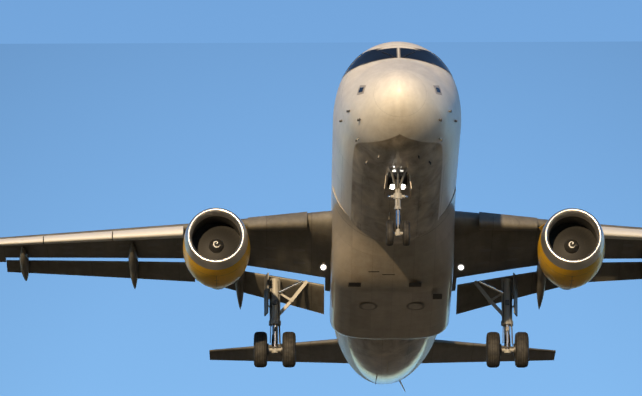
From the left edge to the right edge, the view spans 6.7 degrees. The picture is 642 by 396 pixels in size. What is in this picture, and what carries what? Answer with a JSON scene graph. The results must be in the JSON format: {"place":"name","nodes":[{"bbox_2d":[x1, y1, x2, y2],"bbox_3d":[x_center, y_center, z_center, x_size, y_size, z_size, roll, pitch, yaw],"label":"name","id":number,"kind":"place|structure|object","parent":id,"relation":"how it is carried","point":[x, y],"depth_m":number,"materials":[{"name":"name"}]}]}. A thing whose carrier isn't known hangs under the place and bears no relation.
{"place":"outdoors","nodes":[
{"label":"outdoors","id":0,"kind":"place"},
{"bbox_2d":[0,0,641,395],"label":"sky","id":1,"kind":"structure","parent":0,"point":[115,114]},
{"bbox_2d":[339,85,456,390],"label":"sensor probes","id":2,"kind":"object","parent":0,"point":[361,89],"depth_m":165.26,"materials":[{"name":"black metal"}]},
{"bbox_2d":[452,211,641,313],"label":"wing","id":3,"kind":"structure","parent":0,"point":[484,242],"depth_m":179.00,"materials":[{"name":"grey metal"}]},
{"bbox_2d":[331,41,460,383],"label":"fuselage","id":4,"kind":"object","parent":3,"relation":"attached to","point":[399,107],"depth_m":167.63,"materials":[{"name":"white paint"}]},
{"bbox_2d":[0,211,331,313],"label":"wing","id":5,"kind":"structure","parent":4,"relation":"attached to","point":[300,242],"depth_m":180.18,"materials":[{"name":"grey metal"}]},
{"bbox_2d":[183,208,249,289],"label":"engine","id":6,"kind":"object","parent":5,"relation":"attached to","point":[216,247],"depth_m":174.00,"materials":[{"name":"yellow paint"}]},
{"bbox_2d":[254,273,307,367],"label":"gear","id":7,"kind":"object","parent":5,"relation":"hanging from","point":[273,290],"depth_m":179.64,"materials":[{"name":"grey paint"}]},
{"bbox_2d":[209,339,555,362],"bbox_3d":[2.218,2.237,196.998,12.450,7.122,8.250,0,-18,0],"label":"horizontal stabilizer","id":8,"kind":"object","parent":4,"relation":"attached to","point":[330,351],"depth_m":197.22},
{"bbox_2d":[320,262,463,270],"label":"landing lights","id":9,"kind":"object","parent":4,"relation":"attached to","point":[460,267],"depth_m":177.76,"materials":[{"name":"glowing light"},{"name":"clear glass"}]},
{"bbox_2d":[330,186,455,338],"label":"belly fairing","id":10,"kind":"object","parent":4,"relation":"attached to","point":[380,290],"depth_m":176.89,"materials":[{"name":"paint"}]},
{"bbox_2d":[383,167,411,245],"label":"nose landing gear","id":11,"kind":"object","parent":4,"relation":"attached to","point":[397,181],"depth_m":167.60,"materials":[{"name":"grey paint"}]},
{"bbox_2d":[342,48,452,77],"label":"cockpit windows","id":12,"kind":"structure","parent":4,"relation":"attached to","point":[377,54],"depth_m":167.07,"materials":[{"name":"black glass"}]},
{"bbox_2d":[473,273,528,367],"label":"gear","id":13,"kind":"object","parent":3,"relation":"attached to","point":[519,349],"depth_m":179.68,"materials":[{"name":"grey paint"}]},
{"bbox_2d":[537,208,604,289],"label":"engine","id":14,"kind":"object","parent":3,"relation":"attached to","point":[571,247],"depth_m":174.04,"materials":[{"name":"yellow paint"}]}
]}

